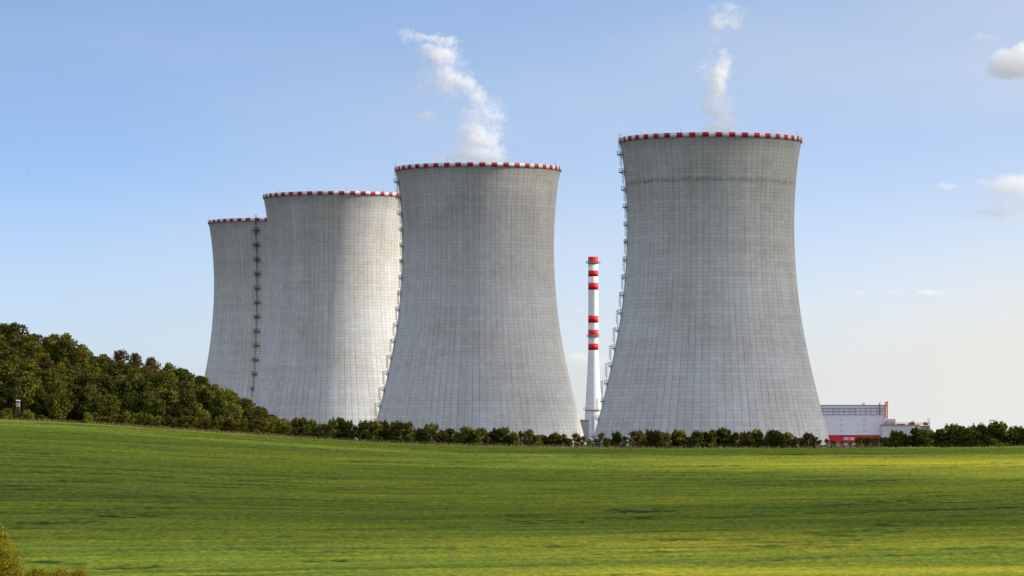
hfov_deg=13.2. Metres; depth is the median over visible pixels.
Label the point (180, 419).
young tree
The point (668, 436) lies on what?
young tree
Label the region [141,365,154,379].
ash tree
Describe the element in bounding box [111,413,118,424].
young tree
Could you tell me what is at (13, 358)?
oak tree
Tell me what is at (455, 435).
young tree
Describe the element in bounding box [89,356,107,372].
oak tree
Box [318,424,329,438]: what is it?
young tree
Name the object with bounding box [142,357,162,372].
ash tree
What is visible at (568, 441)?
bushy tree
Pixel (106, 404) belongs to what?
oak tree
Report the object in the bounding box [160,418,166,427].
young tree
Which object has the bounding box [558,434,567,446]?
young tree
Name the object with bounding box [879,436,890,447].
bushy tree
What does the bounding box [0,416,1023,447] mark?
verge grass
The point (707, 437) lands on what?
bushy tree
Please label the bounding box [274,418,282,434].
young tree
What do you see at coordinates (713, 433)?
young tree
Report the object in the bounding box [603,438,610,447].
bushy tree
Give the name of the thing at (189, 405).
oak tree
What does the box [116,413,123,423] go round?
young tree
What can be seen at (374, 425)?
young tree
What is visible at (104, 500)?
ground
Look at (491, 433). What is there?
bushy tree
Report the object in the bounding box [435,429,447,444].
bushy tree
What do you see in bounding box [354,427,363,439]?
young tree
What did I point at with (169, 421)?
young tree
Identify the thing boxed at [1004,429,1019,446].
bushy tree
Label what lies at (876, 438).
young tree
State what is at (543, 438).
bushy tree
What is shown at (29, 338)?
oak tree
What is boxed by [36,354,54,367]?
ash tree
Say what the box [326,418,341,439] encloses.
young tree
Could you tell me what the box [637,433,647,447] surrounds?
young tree
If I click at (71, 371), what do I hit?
oak tree
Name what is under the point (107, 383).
oak tree
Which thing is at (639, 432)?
young tree
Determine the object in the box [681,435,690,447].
bushy tree
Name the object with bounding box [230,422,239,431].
young tree
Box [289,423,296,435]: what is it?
young tree
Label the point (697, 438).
bushy tree
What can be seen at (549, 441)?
bushy tree
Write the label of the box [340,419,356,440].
bushy tree
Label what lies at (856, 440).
young tree
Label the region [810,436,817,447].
bushy tree
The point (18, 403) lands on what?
hunting hide
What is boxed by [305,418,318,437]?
young tree
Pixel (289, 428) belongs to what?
young tree
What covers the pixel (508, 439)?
bushy tree
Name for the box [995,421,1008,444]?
young tree
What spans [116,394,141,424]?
oak tree
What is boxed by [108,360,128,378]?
oak tree
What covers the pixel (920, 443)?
bushy tree
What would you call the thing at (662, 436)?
young tree
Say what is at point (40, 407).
oak tree
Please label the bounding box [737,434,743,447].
young tree
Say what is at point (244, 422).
young tree
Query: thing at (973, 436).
bushy tree
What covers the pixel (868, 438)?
young tree
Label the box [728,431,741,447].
bushy tree
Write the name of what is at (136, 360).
ash tree
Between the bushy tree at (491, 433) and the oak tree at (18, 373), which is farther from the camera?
the oak tree at (18, 373)
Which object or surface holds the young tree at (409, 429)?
on the ground at (104, 500)
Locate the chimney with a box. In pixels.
[583,257,600,439]
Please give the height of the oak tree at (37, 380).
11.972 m
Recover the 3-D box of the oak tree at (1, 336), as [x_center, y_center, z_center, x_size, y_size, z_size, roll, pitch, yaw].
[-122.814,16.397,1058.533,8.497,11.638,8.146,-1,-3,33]
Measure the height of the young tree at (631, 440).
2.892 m
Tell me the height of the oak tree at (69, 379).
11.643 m
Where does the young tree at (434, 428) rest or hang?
on the ground at (104, 500)
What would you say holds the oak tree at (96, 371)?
on the ground at (104, 500)
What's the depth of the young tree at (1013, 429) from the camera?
954.95 m
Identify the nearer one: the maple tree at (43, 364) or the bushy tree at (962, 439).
the bushy tree at (962, 439)
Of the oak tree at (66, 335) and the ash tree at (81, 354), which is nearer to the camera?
the ash tree at (81, 354)
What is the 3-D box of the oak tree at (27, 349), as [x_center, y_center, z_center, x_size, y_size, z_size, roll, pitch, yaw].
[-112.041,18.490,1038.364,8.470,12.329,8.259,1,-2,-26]
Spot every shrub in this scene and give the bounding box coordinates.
[0,407,13,419]
[20,409,34,420]
[36,414,46,420]
[82,412,93,422]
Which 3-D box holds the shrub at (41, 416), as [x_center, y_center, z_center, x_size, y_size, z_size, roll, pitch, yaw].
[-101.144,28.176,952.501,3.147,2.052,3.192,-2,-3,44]
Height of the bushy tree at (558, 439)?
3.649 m
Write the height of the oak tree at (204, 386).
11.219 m
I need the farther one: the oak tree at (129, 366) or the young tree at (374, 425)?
the oak tree at (129, 366)
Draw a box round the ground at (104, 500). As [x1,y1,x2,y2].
[0,419,1023,575]
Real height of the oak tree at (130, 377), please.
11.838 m
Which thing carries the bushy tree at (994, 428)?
on the ground at (104, 500)
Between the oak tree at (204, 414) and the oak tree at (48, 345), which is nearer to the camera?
the oak tree at (204, 414)
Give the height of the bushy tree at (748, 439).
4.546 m
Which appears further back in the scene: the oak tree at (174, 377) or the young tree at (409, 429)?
the oak tree at (174, 377)
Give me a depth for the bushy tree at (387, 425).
954.55 m
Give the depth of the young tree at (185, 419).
952.65 m
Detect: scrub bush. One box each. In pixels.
[25,567,52,575]
[51,568,76,575]
[70,569,90,575]
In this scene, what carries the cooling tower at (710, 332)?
on the ground at (104, 500)
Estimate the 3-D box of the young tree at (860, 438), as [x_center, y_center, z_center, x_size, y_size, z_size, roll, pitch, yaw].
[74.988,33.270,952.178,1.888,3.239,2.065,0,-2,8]
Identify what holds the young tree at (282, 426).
on the ground at (104, 500)
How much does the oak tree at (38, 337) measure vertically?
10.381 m
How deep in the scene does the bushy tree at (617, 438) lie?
952.86 m
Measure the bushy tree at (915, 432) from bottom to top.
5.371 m
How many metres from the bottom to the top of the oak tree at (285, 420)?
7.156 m
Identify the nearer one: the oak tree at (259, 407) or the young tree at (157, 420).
the young tree at (157, 420)
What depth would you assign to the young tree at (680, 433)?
953.87 m
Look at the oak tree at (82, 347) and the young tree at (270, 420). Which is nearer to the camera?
the young tree at (270, 420)
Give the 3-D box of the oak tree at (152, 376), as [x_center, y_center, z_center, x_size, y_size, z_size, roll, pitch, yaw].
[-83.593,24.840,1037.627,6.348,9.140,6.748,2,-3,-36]
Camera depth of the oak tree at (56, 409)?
956.41 m
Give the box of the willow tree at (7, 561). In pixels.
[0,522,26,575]
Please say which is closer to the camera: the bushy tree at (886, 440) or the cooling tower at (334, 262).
the bushy tree at (886, 440)
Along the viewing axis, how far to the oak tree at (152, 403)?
959.46 m
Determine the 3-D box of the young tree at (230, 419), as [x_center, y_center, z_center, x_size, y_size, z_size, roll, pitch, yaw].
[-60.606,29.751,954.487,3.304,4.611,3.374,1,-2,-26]
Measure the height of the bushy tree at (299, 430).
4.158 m
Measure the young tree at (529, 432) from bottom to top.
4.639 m
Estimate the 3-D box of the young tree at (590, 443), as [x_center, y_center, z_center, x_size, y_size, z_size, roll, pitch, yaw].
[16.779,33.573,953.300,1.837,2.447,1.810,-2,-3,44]
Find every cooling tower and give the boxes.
[205,218,269,398]
[252,191,401,438]
[374,159,585,446]
[591,130,829,447]
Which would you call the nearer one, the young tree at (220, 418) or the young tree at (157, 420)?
the young tree at (157, 420)
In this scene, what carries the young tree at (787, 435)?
on the ground at (104, 500)
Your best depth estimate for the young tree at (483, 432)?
952.78 m
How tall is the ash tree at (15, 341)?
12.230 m
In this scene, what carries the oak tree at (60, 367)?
on the ground at (104, 500)
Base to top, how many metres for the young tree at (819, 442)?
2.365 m
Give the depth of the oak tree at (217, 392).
1011.64 m
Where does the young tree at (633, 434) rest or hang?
on the ground at (104, 500)
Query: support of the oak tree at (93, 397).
on the ground at (104, 500)
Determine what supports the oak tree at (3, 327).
on the ground at (104, 500)
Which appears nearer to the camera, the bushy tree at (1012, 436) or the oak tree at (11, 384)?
the bushy tree at (1012, 436)
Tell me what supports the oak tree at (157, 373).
on the ground at (104, 500)
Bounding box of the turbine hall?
[820,401,887,447]
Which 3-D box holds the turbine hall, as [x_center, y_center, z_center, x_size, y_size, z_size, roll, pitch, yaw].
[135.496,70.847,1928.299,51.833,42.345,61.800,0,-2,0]
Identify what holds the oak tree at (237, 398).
on the ground at (104, 500)
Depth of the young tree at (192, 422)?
952.80 m
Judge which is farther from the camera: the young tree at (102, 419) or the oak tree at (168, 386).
the oak tree at (168, 386)
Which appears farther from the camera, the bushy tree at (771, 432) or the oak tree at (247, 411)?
the oak tree at (247, 411)
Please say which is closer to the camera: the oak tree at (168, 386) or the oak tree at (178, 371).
the oak tree at (168, 386)
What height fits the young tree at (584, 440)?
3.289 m
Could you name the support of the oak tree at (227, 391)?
on the ground at (104, 500)
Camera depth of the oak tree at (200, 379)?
1039.53 m
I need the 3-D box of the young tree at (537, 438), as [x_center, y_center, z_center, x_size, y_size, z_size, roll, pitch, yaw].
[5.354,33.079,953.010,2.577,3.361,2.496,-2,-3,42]
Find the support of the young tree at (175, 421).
on the ground at (104, 500)
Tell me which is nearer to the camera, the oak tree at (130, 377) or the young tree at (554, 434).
the young tree at (554, 434)
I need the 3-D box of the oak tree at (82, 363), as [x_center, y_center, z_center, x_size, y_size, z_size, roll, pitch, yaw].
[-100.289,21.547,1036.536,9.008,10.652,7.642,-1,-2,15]
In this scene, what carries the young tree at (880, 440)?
on the ground at (104, 500)
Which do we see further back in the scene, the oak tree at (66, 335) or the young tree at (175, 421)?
the oak tree at (66, 335)
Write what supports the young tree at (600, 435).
on the ground at (104, 500)
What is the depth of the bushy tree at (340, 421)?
952.45 m
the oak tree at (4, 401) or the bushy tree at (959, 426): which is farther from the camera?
the oak tree at (4, 401)
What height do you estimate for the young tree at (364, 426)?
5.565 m
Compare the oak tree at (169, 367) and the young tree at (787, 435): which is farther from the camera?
the oak tree at (169, 367)
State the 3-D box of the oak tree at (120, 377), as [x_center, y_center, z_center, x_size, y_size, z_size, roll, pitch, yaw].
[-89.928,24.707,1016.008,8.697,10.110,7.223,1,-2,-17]
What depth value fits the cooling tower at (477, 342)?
1586.95 m
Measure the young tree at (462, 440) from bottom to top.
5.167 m
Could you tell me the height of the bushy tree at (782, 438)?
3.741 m
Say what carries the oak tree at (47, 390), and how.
on the ground at (104, 500)
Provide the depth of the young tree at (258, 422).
951.86 m
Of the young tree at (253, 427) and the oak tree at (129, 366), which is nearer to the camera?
the young tree at (253, 427)
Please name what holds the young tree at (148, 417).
on the ground at (104, 500)
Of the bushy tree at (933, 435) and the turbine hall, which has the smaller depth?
the bushy tree at (933, 435)
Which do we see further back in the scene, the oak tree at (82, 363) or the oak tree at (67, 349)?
the oak tree at (67, 349)
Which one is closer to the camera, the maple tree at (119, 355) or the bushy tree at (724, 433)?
the bushy tree at (724, 433)
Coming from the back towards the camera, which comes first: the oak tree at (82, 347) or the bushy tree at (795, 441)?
the oak tree at (82, 347)
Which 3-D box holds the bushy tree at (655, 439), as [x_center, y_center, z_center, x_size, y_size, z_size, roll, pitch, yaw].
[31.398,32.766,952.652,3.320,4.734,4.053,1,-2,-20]
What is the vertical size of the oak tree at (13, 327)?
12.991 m
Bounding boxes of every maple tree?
[37,361,53,368]
[112,349,128,360]
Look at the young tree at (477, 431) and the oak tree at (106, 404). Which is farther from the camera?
the oak tree at (106, 404)
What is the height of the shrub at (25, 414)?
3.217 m
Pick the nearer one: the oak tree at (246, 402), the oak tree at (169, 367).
the oak tree at (246, 402)
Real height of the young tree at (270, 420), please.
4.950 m
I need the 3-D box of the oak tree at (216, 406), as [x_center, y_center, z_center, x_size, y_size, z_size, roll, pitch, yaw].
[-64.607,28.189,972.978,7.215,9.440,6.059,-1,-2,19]
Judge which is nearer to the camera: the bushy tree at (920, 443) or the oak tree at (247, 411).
the bushy tree at (920, 443)
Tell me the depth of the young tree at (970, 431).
951.33 m
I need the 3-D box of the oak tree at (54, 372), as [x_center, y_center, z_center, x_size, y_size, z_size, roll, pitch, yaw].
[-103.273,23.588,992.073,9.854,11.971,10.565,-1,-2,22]
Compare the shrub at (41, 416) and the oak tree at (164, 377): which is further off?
the oak tree at (164, 377)
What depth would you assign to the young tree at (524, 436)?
952.68 m
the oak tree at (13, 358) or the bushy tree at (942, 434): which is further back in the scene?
the oak tree at (13, 358)
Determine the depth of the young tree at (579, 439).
952.39 m
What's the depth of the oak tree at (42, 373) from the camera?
982.19 m
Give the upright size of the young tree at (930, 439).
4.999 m
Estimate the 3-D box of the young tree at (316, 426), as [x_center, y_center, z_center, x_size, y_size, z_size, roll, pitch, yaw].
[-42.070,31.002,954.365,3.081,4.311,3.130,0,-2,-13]
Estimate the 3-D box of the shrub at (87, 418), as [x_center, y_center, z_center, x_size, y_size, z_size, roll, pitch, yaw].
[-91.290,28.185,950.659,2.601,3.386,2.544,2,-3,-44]
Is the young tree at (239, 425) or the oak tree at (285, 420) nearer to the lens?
the young tree at (239, 425)
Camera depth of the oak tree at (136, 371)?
1034.95 m
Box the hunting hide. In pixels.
[15,400,20,419]
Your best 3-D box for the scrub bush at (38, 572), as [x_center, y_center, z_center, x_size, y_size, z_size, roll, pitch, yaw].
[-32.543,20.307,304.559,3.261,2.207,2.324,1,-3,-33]
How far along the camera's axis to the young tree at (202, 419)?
954.64 m
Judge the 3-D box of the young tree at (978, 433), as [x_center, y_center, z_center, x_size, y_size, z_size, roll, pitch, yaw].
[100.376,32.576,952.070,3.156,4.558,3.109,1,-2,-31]
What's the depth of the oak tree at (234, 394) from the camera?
1057.61 m
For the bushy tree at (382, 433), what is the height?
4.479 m
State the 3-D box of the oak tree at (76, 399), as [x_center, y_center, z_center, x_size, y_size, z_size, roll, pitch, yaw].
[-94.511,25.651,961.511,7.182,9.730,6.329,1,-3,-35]
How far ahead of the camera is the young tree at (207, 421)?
954.32 m
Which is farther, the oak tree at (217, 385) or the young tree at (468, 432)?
the oak tree at (217, 385)
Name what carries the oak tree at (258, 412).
on the ground at (104, 500)
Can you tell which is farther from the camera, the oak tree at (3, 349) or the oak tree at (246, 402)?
the oak tree at (3, 349)
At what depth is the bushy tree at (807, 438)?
953.04 m
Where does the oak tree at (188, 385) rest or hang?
on the ground at (104, 500)
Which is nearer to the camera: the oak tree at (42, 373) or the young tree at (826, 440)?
the young tree at (826, 440)
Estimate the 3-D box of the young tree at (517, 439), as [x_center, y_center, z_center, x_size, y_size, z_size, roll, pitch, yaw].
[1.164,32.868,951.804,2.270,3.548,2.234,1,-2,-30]
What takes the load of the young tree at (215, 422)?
on the ground at (104, 500)
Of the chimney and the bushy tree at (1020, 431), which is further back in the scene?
the chimney
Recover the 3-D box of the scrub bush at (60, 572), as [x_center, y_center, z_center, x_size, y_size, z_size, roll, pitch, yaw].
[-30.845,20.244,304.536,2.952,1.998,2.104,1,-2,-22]
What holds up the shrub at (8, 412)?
on the ground at (104, 500)
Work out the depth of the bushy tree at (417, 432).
954.97 m
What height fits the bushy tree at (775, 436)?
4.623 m
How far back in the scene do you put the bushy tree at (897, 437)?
952.24 m
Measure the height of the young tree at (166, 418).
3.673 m
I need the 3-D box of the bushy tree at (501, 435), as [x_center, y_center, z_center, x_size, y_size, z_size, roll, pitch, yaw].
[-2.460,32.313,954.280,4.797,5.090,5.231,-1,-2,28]
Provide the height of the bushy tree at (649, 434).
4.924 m
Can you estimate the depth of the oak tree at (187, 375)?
1034.89 m
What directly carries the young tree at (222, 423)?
on the ground at (104, 500)
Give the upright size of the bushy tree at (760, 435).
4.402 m
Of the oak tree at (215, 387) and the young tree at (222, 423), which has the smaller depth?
the young tree at (222, 423)
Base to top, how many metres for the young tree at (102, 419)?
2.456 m
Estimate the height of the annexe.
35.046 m
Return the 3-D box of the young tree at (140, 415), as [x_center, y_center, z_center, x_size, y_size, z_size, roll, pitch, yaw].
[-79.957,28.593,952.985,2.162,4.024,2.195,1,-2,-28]
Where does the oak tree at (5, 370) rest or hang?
on the ground at (104, 500)
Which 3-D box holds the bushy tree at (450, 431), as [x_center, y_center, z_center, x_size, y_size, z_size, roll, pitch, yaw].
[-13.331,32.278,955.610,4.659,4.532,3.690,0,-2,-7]
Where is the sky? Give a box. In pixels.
[0,0,1023,443]
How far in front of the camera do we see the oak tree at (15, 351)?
1040.34 m
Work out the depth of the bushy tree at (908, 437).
954.00 m
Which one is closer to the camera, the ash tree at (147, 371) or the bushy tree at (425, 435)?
the bushy tree at (425, 435)
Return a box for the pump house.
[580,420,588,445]
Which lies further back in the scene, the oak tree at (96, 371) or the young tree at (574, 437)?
the oak tree at (96, 371)
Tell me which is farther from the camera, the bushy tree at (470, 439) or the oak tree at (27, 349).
the oak tree at (27, 349)
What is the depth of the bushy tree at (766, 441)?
952.50 m
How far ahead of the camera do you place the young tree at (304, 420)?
953.99 m
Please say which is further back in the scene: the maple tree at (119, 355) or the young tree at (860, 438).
the maple tree at (119, 355)
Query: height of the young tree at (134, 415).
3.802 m
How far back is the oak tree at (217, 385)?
1086.08 m
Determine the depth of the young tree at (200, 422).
953.81 m
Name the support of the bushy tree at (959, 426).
on the ground at (104, 500)
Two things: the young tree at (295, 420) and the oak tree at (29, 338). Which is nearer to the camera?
the young tree at (295, 420)
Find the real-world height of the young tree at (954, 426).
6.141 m
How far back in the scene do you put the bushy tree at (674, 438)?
953.94 m
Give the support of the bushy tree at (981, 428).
on the ground at (104, 500)
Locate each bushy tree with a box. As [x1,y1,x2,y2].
[294,423,304,436]
[331,416,344,438]
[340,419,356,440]
[375,424,387,441]
[379,419,389,441]
[385,420,403,442]
[414,427,421,441]
[416,429,431,443]
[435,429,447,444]
[444,427,454,444]
[465,434,476,444]
[487,430,503,445]
[490,426,509,445]
[504,434,513,445]
[541,436,547,444]
[546,434,556,446]
[555,434,564,445]
[563,437,572,446]
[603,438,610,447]
[608,430,626,447]
[644,429,658,447]
[649,430,664,447]
[668,429,682,447]
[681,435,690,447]
[688,429,706,447]
[699,431,713,447]
[716,426,733,447]
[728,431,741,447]
[740,431,758,447]
[753,432,764,447]
[760,434,770,447]
[766,429,777,446]
[769,430,783,447]
[776,434,789,447]
[790,436,800,447]
[798,431,813,447]
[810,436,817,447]
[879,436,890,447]
[889,429,906,446]
[902,427,925,446]
[904,435,914,446]
[915,429,928,446]
[926,431,941,446]
[933,428,950,446]
[947,424,964,442]
[952,426,970,446]
[963,425,981,446]
[972,422,990,446]
[981,420,1009,446]
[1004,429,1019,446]
[1013,426,1023,445]
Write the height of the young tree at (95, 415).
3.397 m
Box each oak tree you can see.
[0,322,32,344]
[0,323,10,348]
[0,334,10,349]
[0,337,9,360]
[0,359,14,385]
[0,381,10,416]
[2,353,23,373]
[3,376,19,416]
[6,348,24,369]
[6,370,24,391]
[11,372,41,418]
[11,377,43,419]
[17,341,45,369]
[18,334,38,358]
[19,357,40,371]
[26,368,53,418]
[26,388,51,418]
[31,333,43,344]
[40,336,58,361]
[42,379,73,420]
[43,367,63,380]
[45,382,75,420]
[50,338,80,369]
[54,362,69,375]
[57,332,77,350]
[57,357,73,368]
[59,373,85,408]
[60,369,80,381]
[63,384,87,422]
[72,358,93,371]
[72,383,107,421]
[74,372,108,408]
[76,344,93,359]
[81,365,103,376]
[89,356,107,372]
[91,355,114,374]
[95,394,122,417]
[99,377,117,395]
[107,379,140,417]
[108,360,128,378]
[114,374,126,381]
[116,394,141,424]
[123,362,132,375]
[124,373,139,392]
[126,366,144,377]
[130,390,165,424]
[131,378,159,410]
[148,375,159,388]
[151,372,174,388]
[153,370,168,374]
[154,388,181,425]
[159,362,176,372]
[159,382,178,391]
[168,388,201,427]
[169,372,178,383]
[171,367,193,378]
[172,380,198,391]
[175,371,202,383]
[191,385,214,398]
[193,388,218,420]
[195,375,211,388]
[195,403,212,429]
[207,395,232,429]
[210,389,226,398]
[211,386,223,394]
[212,384,224,392]
[222,388,234,393]
[223,395,243,430]
[225,391,241,401]
[227,394,241,402]
[240,398,255,417]
[240,407,258,432]
[253,408,269,427]
[254,406,271,417]
[281,418,290,428]
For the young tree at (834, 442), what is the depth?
951.73 m
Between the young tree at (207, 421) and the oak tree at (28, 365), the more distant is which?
the oak tree at (28, 365)
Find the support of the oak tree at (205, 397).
on the ground at (104, 500)
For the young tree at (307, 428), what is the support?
on the ground at (104, 500)
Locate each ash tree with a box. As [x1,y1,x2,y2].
[6,331,25,356]
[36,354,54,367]
[46,333,60,350]
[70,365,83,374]
[71,350,89,370]
[126,352,144,375]
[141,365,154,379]
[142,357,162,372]
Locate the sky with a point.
(908, 115)
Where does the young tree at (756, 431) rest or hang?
on the ground at (104, 500)
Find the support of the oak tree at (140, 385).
on the ground at (104, 500)
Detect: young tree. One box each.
[92,412,98,421]
[99,416,106,423]
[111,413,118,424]
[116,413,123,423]
[122,412,132,424]
[132,413,138,424]
[135,412,145,425]
[144,414,154,427]
[154,416,161,426]
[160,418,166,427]
[164,416,168,426]
[167,415,176,428]
[168,418,177,426]
[177,413,184,428]
[180,416,191,429]
[185,415,197,429]
[196,420,203,430]
[198,418,206,428]
[203,419,210,429]
[210,418,220,431]
[216,415,223,429]
[220,420,226,432]
[221,420,232,431]
[223,415,237,432]
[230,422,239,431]
[236,421,242,431]
[240,419,249,432]
[250,421,255,433]
[253,419,265,434]
[261,416,276,435]
[262,420,269,434]
[270,424,277,435]
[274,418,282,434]
[278,421,286,435]
[284,425,293,436]
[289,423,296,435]
[290,417,301,433]
[297,417,310,436]
[300,423,312,436]
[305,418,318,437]
[311,423,323,438]
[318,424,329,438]
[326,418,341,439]
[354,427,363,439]
[357,420,372,441]
[364,419,383,440]
[393,421,407,442]
[403,420,415,442]
[424,423,440,443]
[441,432,449,443]
[451,430,460,444]
[459,425,471,443]
[464,427,473,442]
[470,428,481,445]
[478,427,489,445]
[512,434,521,446]
[520,433,530,445]
[523,429,533,446]
[532,434,542,446]
[549,432,561,446]
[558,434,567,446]
[571,433,580,446]
[577,435,583,446]
[581,436,587,446]
[587,439,592,447]
[593,439,598,446]
[595,431,605,446]
[627,437,633,447]
[628,430,641,447]
[634,428,642,445]
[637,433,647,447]
[657,431,666,447]
[665,432,672,447]
[675,429,688,447]
[707,428,719,447]
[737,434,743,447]
[752,428,761,441]
[782,431,792,446]
[814,440,823,447]
[823,438,831,447]
[829,440,837,447]
[853,438,858,447]
[857,435,864,447]
[866,436,874,447]
[873,436,878,446]
[877,437,883,445]
[923,428,933,446]
[942,423,958,446]
[961,427,974,446]
[974,430,983,446]
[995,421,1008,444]
[1009,425,1021,445]
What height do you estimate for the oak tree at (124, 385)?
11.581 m
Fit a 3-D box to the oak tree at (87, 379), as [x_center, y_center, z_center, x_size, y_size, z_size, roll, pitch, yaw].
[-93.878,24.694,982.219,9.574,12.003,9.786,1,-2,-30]
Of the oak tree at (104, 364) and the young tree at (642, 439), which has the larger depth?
the oak tree at (104, 364)
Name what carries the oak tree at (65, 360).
on the ground at (104, 500)
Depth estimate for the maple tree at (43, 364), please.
1016.50 m
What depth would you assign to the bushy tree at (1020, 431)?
953.03 m
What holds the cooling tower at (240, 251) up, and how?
on the ground at (104, 500)
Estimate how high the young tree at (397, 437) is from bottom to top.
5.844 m
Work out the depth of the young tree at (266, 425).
952.37 m
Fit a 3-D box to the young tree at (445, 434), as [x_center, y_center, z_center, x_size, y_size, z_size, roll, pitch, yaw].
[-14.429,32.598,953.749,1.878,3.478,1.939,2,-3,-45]
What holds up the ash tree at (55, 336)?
on the ground at (104, 500)
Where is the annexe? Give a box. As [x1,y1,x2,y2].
[880,418,929,437]
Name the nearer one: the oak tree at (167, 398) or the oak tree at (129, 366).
the oak tree at (167, 398)
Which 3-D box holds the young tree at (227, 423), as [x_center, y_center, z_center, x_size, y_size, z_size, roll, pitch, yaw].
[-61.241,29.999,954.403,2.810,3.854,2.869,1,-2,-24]
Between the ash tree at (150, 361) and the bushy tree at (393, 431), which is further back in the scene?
the ash tree at (150, 361)
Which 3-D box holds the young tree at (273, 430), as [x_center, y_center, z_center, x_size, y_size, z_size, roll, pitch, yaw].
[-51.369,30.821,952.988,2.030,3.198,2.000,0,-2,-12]
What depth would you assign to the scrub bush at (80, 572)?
304.24 m
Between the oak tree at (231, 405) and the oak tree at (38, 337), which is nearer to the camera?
the oak tree at (231, 405)
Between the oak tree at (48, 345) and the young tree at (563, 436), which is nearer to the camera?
the young tree at (563, 436)
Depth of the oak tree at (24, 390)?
961.06 m
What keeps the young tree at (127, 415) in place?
on the ground at (104, 500)
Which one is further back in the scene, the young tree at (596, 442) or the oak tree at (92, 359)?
the oak tree at (92, 359)
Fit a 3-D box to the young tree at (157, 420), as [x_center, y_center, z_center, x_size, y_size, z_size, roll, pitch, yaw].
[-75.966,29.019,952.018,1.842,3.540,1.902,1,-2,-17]

